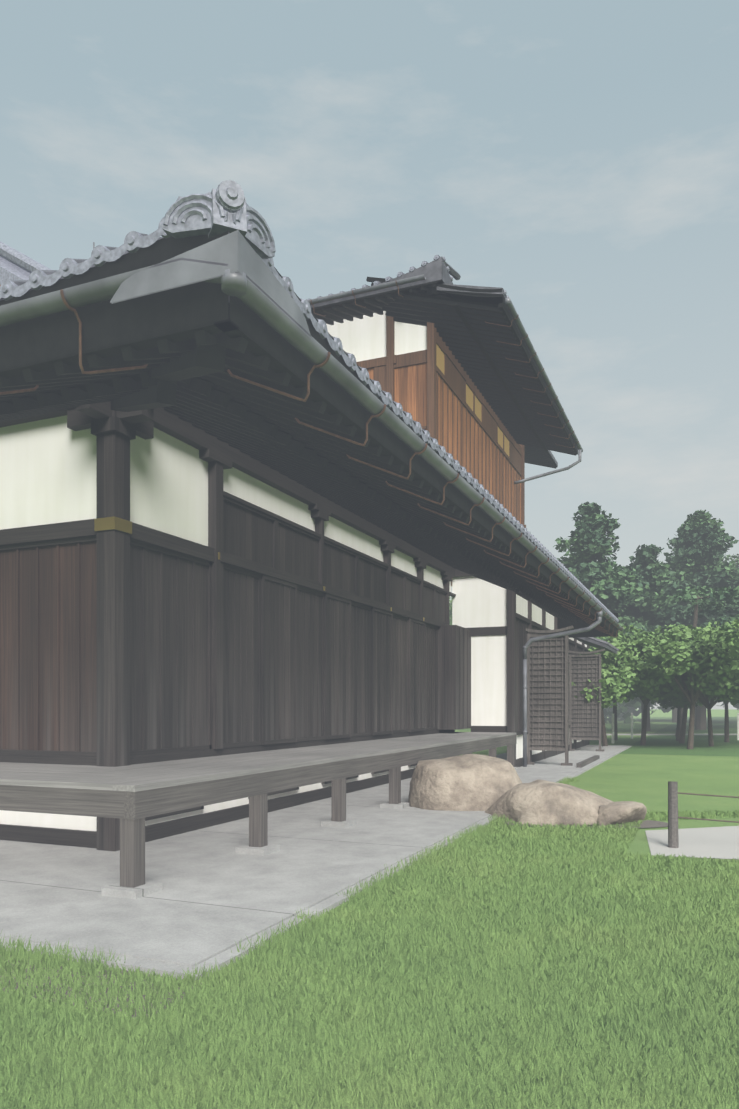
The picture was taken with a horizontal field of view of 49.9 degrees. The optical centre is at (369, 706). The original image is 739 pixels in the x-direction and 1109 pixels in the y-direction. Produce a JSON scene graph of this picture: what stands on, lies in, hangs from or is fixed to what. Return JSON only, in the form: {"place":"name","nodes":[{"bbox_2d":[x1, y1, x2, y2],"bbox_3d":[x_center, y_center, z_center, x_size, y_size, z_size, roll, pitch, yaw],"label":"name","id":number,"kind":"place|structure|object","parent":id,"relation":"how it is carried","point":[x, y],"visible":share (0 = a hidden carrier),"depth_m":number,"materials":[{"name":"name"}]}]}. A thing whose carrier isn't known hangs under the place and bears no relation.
{"place":"outdoors","nodes":[
{"label":"outdoors","id":0,"kind":"place"},
{"bbox_2d":[0,956,201,1019],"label":"grass","id":1,"kind":"structure","parent":0,"point":[72,974],"depth_m":4.39,"materials":[{"name":"green plant"}]},
{"bbox_2d":[0,309,238,421],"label":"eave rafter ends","id":2,"kind":"object","parent":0,"point":[63,382],"visible":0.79,"depth_m":5.30,"materials":[{"name":"black wood"}]},
{"bbox_2d":[0,415,586,830],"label":"plaster wall","id":3,"kind":"structure","parent":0,"point":[48,471],"depth_m":9.38,"materials":[{"name":"white paint"}]},
{"bbox_2d":[0,231,617,633],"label":"eave fascia","id":4,"kind":"structure","parent":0,"point":[104,324],"depth_m":4.88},
{"bbox_2d":[0,745,627,966],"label":"apron pavement","id":5,"kind":"structure","parent":0,"point":[216,895],"depth_m":7.13,"materials":[{"name":"concrete"}]},
{"bbox_2d":[0,408,506,847],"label":"horizontal beam","id":6,"kind":"structure","parent":5,"relation":"on","point":[71,532],"depth_m":8.69,"materials":[{"name":"brown wood"}]},
{"bbox_2d":[0,541,96,751],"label":"wall endboards","id":7,"kind":"object","parent":6,"relation":"attached to","point":[48,648],"depth_m":8.77,"materials":[{"name":"brown wood"}]},
{"bbox_2d":[101,767,518,898],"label":"foundation stones","id":8,"kind":"object","parent":5,"relation":"on","point":[145,889],"visible":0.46,"depth_m":8.06,"materials":[{"name":"grey stone"}]},
{"bbox_2d":[0,230,623,766],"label":"gutter","id":9,"kind":"object","parent":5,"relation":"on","point":[234,264],"visible":1,"depth_m":4.73,"materials":[{"name":"grey metal"}]},
{"bbox_2d":[0,289,621,636],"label":"gutter brackets","id":10,"kind":"object","parent":9,"relation":"attached to","point":[228,371],"visible":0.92,"depth_m":7.12,"materials":[{"name":"orange metal"}]},
{"bbox_2d":[0,746,631,979],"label":"apron kerb","id":11,"kind":"structure","parent":5,"relation":"on","point":[334,901],"depth_m":5.04,"materials":[{"name":"concrete"}]},
{"bbox_2d":[120,744,513,887],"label":"veranda posts","id":12,"kind":"object","parent":5,"relation":"on","point":[132,853],"visible":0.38,"depth_m":8.18,"materials":[{"name":"grey wood"}]},
{"bbox_2d":[0,785,123,818],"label":"veranda edge beam","id":13,"kind":"structure","parent":12,"relation":"on","point":[86,802],"depth_m":6.61,"materials":[{"name":"grey wood"}]},
{"bbox_2d":[0,762,127,790],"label":"veranda floor","id":14,"kind":"structure","parent":13,"relation":"on","point":[91,777],"depth_m":7.14,"materials":[{"name":"grey wood"}]},
{"bbox_2d":[124,735,516,818],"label":"veranda edge beam","id":15,"kind":"structure","parent":12,"relation":"on","point":[147,803],"depth_m":8.33,"materials":[{"name":"grey wood"}]},
{"bbox_2d":[102,732,515,791],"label":"veranda floor","id":16,"kind":"structure","parent":15,"relation":"on","point":[147,776],"depth_m":9.24,"materials":[{"name":"grey wood"}]},
{"bbox_2d":[91,410,589,851],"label":"timber wall","id":17,"kind":"structure","parent":5,"relation":"on","point":[215,654],"depth_m":10.96,"materials":[{"name":"black wood"}]},
{"bbox_2d":[94,516,423,620],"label":"wall fittings","id":18,"kind":"object","parent":17,"relation":"attached to","point":[112,523],"depth_m":8.32,"materials":[{"name":"metal"}]},
{"bbox_2d":[76,401,588,841],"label":"horizontal beam","id":19,"kind":"structure","parent":17,"relation":"attached to","point":[210,448],"depth_m":11.32,"materials":[{"name":"brown wood"}]},
{"bbox_2d":[574,637,622,653],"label":"roof","id":20,"kind":"structure","parent":17,"relation":"attached to","point":[596,643],"depth_m":25.89,"materials":[{"name":"metal"}]},
{"bbox_2d":[408,754,521,810],"bbox_3d":[1.510,1.196,12.151,1.753,0.898,1.582,0,0,23],"label":"boulder","id":21,"kind":"object","parent":5,"relation":"on","point":[472,782],"visible":0.79,"depth_m":11.62,"materials":[{"name":"beige stone"}]},
{"bbox_2d":[526,626,573,765],"bbox_3d":[4.575,-0.265,20.430,1.308,3.554,0.160,0,0,23],"label":"lattice screen","id":22,"kind":"object","parent":5,"relation":"on","point":[566,703],"visible":0.92,"depth_m":20.39,"materials":[{"name":"brown wood"}]},
{"bbox_2d":[530,636,564,747],"bbox_3d":[4.586,-0.358,20.455,0.900,2.850,0.015,0,0,23],"label":"lattice screen","id":23,"kind":"object","parent":22,"relation":"attached to","point":[547,689],"visible":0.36,"depth_m":20.45,"materials":[{"name":"brown wood"}]},
{"bbox_2d":[569,648,605,750],"bbox_3d":[7.268,-0.205,26.783,1.308,3.434,0.160,0,0,23],"label":"lattice screen","id":24,"kind":"object","parent":5,"relation":"on","point":[589,654],"visible":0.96,"depth_m":26.78,"materials":[{"name":"brown wood"}]},
{"bbox_2d":[572,656,598,737],"bbox_3d":[7.279,-0.298,26.808,0.900,2.730,0.015,0,0,23],"label":"lattice screen","id":25,"kind":"object","parent":24,"relation":"attached to","point":[584,701],"visible":0.5,"depth_m":26.80,"materials":[{"name":"brown wood"}]},
{"bbox_2d":[576,755,599,767],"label":"stone curb","id":26,"kind":"structure","parent":5,"relation":"on","point":[583,763],"depth_m":20.66,"materials":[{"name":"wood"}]},
{"bbox_2d":[111,307,617,637],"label":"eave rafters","id":27,"kind":"object","parent":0,"point":[199,387],"visible":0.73,"depth_m":7.94,"materials":[{"name":"black wood"}]},
{"bbox_2d":[0,709,738,1108],"bbox_3d":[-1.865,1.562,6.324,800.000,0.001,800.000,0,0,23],"label":"lawn ground","id":28,"kind":"structure","parent":0,"point":[644,779],"depth_m":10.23,"materials":[{"name":"green plant"}]},
{"bbox_2d":[505,820,580,826],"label":"stepping stone bedding soil","id":29,"kind":"structure","parent":28,"relation":"on","point":[531,825],"depth_m":10.32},
{"bbox_2d":[485,779,612,825],"bbox_3d":[2.550,1.346,10.910,1.822,0.612,1.230,0,0,-5],"label":"boulder","id":30,"kind":"object","parent":29,"relation":"on","point":[538,801],"visible":0.77,"depth_m":10.53,"materials":[{"name":"beige stone"}]},
{"bbox_2d":[559,501,649,696],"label":"tree","id":31,"kind":"object","parent":28,"relation":"on","point":[586,510],"depth_m":45.20,"materials":[{"name":"green plant"}]},
{"bbox_2d":[553,510,648,633],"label":"pine foliage","id":32,"kind":"object","parent":31,"relation":"attached to","point":[578,556],"visible":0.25,"depth_m":45.26,"materials":[{"name":"green plant"}]},
{"bbox_2d":[581,651,635,708],"bbox_3d":[7.084,-0.665,28.946,5.153,4.477,4.515,0,0,23],"label":"plum","id":33,"kind":"object","parent":28,"relation":"on","point":[615,684],"visible":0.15,"depth_m":26.92,"materials":[{"name":"green plant"}]},
{"bbox_2d":[571,651,612,702],"bbox_3d":[6.767,-1.448,29.156,4.297,3.085,4.263,0,0,23],"label":"light plum foliage","id":34,"kind":"object","parent":33,"relation":"attached to","point":[602,670],"depth_m":27.26,"materials":[{"name":"green plant"}]},
{"bbox_2d":[613,697,619,739],"bbox_3d":[11.461,-0.467,35.990,2.706,4.071,1.742,0,0,27],"label":"trunk","id":35,"kind":"object","parent":28,"relation":"on","point":[615,722],"visible":0.17,"depth_m":36.11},
{"bbox_2d":[580,642,664,683],"bbox_3d":[8.654,-1.643,30.061,4.247,1.946,4.254,0,0,-4],"label":"tree","id":36,"kind":"object","parent":28,"relation":"on","point":[609,659],"visible":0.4,"depth_m":28.52,"materials":[{"name":"green plant"}]},
{"bbox_2d":[581,820,667,827],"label":"stepping stone bedding soil","id":37,"kind":"structure","parent":28,"relation":"on","point":[649,824],"depth_m":10.41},
{"bbox_2d":[597,801,646,825],"bbox_3d":[3.344,1.457,10.572,0.638,0.381,0.763,0,0,23],"label":"boulder","id":38,"kind":"object","parent":37,"relation":"on","point":[611,813],"visible":0.85,"depth_m":10.33,"materials":[{"name":"beige stone"}]},
{"bbox_2d":[609,544,719,730],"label":"tree","id":39,"kind":"object","parent":28,"relation":"on","point":[662,618],"depth_m":48.47,"materials":[{"name":"green plant"}]},
{"bbox_2d":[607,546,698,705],"bbox_3d":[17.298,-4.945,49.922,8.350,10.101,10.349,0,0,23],"label":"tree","id":40,"kind":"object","parent":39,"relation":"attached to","point":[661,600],"visible":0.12,"depth_m":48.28,"materials":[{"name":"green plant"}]},
{"bbox_2d":[603,700,738,723],"bbox_3d":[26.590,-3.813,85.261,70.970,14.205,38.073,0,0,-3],"label":"hedge","id":41,"kind":"object","parent":28,"relation":"on","point":[625,710],"depth_m":73.49,"materials":[{"name":"green plant"}]},
{"bbox_2d":[612,713,738,743],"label":"trunks","id":42,"kind":"object","parent":28,"relation":"on","point":[632,727],"visible":0.92,"depth_m":36.34,"materials":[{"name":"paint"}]},
{"bbox_2d":[675,589,738,736],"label":"pine pads","id":43,"kind":"object","parent":28,"relation":"on","point":[721,598],"depth_m":40.39,"materials":[{"name":"green plant"}]},
{"bbox_2d":[670,585,738,630],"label":"tree","id":44,"kind":"object","parent":43,"relation":"attached to","point":[677,598],"visible":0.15,"depth_m":40.33,"materials":[{"name":"green plant"}]},
{"bbox_2d":[0,0,738,708],"label":"sky","id":45,"kind":"structure","parent":0,"point":[578,160],"materials":[{"name":"blue"}]},
{"bbox_2d":[449,596,451,624],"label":"window","id":46,"kind":"structure","parent":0,"point":[450,608],"depth_m":63.91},
{"bbox_2d":[599,652,673,745],"bbox_3d":[9.160,-0.373,30.696,4.857,3.891,3.425,0,0,57],"label":"plum","id":47,"kind":"object","parent":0,"point":[649,693],"depth_m":29.57,"materials":[{"name":"green plant"}]},
{"bbox_2d":[606,734,736,734],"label":"hedge","id":48,"kind":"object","parent":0,"point":[670,734],"depth_m":43.50,"materials":[{"name":"green plant"}]},
{"bbox_2d":[730,596,738,608],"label":"tree","id":49,"kind":"object","parent":48,"relation":"on","point":[735,604],"visible":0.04,"depth_m":43.07,"materials":[{"name":"green plant"}]},
{"bbox_2d":[668,781,678,847],"bbox_3d":[3.366,1.203,8.808,0.114,0.734,0.202,0,0,23],"label":"fence post","id":50,"kind":"object","parent":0,"point":[673,839],"visible":0.91,"depth_m":8.77,"materials":[{"name":"grey wood"}]},
{"bbox_2d":[678,792,738,822],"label":"fence rope","id":51,"kind":"object","parent":50,"relation":"attached to","point":[709,819],"visible":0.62,"depth_m":8.74,"materials":[{"name":"brown fabric"}]},
{"bbox_2d":[619,717,738,755],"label":"lawn ground","id":52,"kind":"structure","parent":0,"point":[662,745],"depth_m":33.12,"materials":[{"name":"green plant"}]},
{"bbox_2d":[591,637,682,744],"bbox_3d":[11.048,-0.684,31.734,4.703,4.508,4.284,0,0,23],"label":"plum","id":53,"kind":"object","parent":52,"relation":"on","point":[646,701],"depth_m":31.61,"materials":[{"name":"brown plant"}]},
{"bbox_2d":[588,625,706,693],"bbox_3d":[11.029,-1.861,31.619,4.696,2.876,4.571,0,0,23],"label":"light plum foliage","id":54,"kind":"object","parent":52,"relation":"on","point":[631,629],"visible":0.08,"depth_m":31.69,"materials":[{"name":"green plant"}]},
{"bbox_2d":[627,547,732,704],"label":"tree","id":55,"kind":"object","parent":52,"relation":"on","point":[639,701],"depth_m":62.46,"materials":[{"name":"green plant"}]},
{"bbox_2d":[633,624,726,742],"bbox_3d":[12.821,-0.853,32.968,4.104,4.856,4.526,0,0,23],"label":"plum","id":56,"kind":"object","parent":52,"relation":"on","point":[670,627],"depth_m":32.40,"materials":[{"name":"green plant"}]},
{"bbox_2d":[622,619,738,695],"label":"light plum foliage","id":57,"kind":"object","parent":52,"relation":"on","point":[636,643],"visible":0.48,"depth_m":27.70,"materials":[{"name":"green plant"}]},
{"bbox_2d":[651,687,711,740],"bbox_3d":[13.963,-0.329,35.019,4.488,3.807,5.148,0,0,23],"label":"plum","id":58,"kind":"object","parent":52,"relation":"on","point":[666,706],"depth_m":34.41,"materials":[{"name":"green plant"}]},
{"bbox_2d":[624,621,738,748],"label":"plum","id":59,"kind":"object","parent":52,"relation":"on","point":[711,649],"depth_m":27.37,"materials":[{"name":"green plant"}]},
{"bbox_2d":[626,554,738,722],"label":"tree","id":60,"kind":"object","parent":52,"relation":"on","point":[736,565],"depth_m":70.11,"materials":[{"name":"green plant"}]},
{"bbox_2d":[654,666,738,745],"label":"plum","id":61,"kind":"object","parent":52,"relation":"on","point":[733,692],"depth_m":29.37,"materials":[{"name":"green plant"}]},
{"bbox_2d":[674,624,723,640],"bbox_3d":[12.811,-2.253,33.219,4.666,2.208,5.695,0,0,23],"label":"tree","id":62,"kind":"object","parent":52,"relation":"on","point":[689,629],"visible":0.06,"depth_m":31.59,"materials":[{"name":"green plant"}]},
{"bbox_2d":[663,511,738,729],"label":"conifer","id":63,"kind":"object","parent":52,"relation":"on","point":[711,536],"depth_m":51.66,"materials":[{"name":"green plant"}]},
{"bbox_2d":[668,509,738,705],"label":"light conifer foliage","id":64,"kind":"object","parent":63,"relation":"attached to","point":[718,566],"visible":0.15,"depth_m":51.87,"materials":[{"name":"green plant"}]},
{"bbox_2d":[645,826,738,858],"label":"gravel path","id":65,"kind":"structure","parent":0,"point":[717,842],"depth_m":9.07,"materials":[{"name":"grey gravel"}]},
{"bbox_2d":[654,683,738,703],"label":"tree","id":66,"kind":"object","parent":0,"point":[671,696],"visible":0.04,"depth_m":31.35,"materials":[{"name":"green plant"}]},
{"bbox_2d":[724,700,728,741],"bbox_3d":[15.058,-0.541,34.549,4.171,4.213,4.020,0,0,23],"label":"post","id":67,"kind":"object","parent":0,"point":[726,731],"visible":0.25,"depth_m":34.26,"materials":[{"name":"wood"}]},
{"bbox_2d":[728,605,738,613],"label":"pine pads","id":68,"kind":"object","parent":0,"point":[736,610],"visible":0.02,"depth_m":43.11,"materials":[{"name":"green plant"}]},
{"bbox_3d":[-4.790,-2.895,17.719,17.720,1.470,21.300,0,0,23],"label":"eave","id":69,"kind":"object","parent":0,"visible":0},
{"bbox_2d":[0,180,618,621],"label":"roof tiles","id":70,"kind":"object","parent":69,"relation":"on","point":[21,282],"visible":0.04,"depth_m":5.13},
{"bbox_2d":[0,241,51,284],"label":"roof gable verge","id":71,"kind":"structure","parent":70,"relation":"on","point":[15,264],"depth_m":10.80,"materials":[{"name":"tile"}]},
{"bbox_2d":[367,363,520,585],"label":"board wall","id":72,"kind":"structure","parent":70,"relation":"on","point":[411,389],"depth_m":20.94,"materials":[{"name":"brown wood"}]},
{"bbox_2d":[356,316,525,527],"bbox_3d":[0.380,-7.188,25.471,7.190,5.500,10.990,0,0,23],"label":"wall frame","id":73,"kind":"object","parent":72,"relation":"attached to","point":[456,379],"visible":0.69,"depth_m":20.48,"materials":[{"name":"brown wood"}]},
{"bbox_2d":[326,311,426,361],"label":"plaster wall","id":74,"kind":"structure","parent":73,"relation":"attached to","point":[364,339],"depth_m":19.72,"materials":[{"name":"white paint"}]},
{"bbox_2d":[310,255,557,465],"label":"roof tiles","id":75,"kind":"object","parent":73,"relation":"on","point":[435,270],"visible":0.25,"depth_m":17.52,"materials":[{"name":"grey tile"}]},
{"bbox_2d":[306,255,509,302],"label":"roof tiles","id":76,"kind":"object","parent":75,"relation":"attached to","point":[411,269],"visible":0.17,"depth_m":17.59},
{"bbox_2d":[308,274,582,483],"bbox_3d":[0.906,-8.467,23.418,8.961,1.805,11.161,0,0,23],"label":"gutter","id":77,"kind":"object","parent":75,"relation":"attached to","point":[520,326],"visible":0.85,"depth_m":18.35,"materials":[{"name":"grey metal"}]},
{"bbox_2d":[311,277,577,468],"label":"eave rafters","id":78,"kind":"object","parent":73,"relation":"attached to","point":[469,335],"visible":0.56,"depth_m":19.53,"materials":[{"name":"brown wood"}]},
{"bbox_2d":[310,282,578,447],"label":"gutter hooks","id":79,"kind":"object","parent":78,"relation":"attached to","point":[505,357],"visible":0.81,"depth_m":19.55,"materials":[{"name":"black metal"}]},
{"bbox_2d":[436,343,508,455],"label":"window panels","id":80,"kind":"object","parent":73,"relation":"attached to","point":[440,365],"visible":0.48,"depth_m":22.42,"materials":[{"name":"yellow paper"}]}
]}

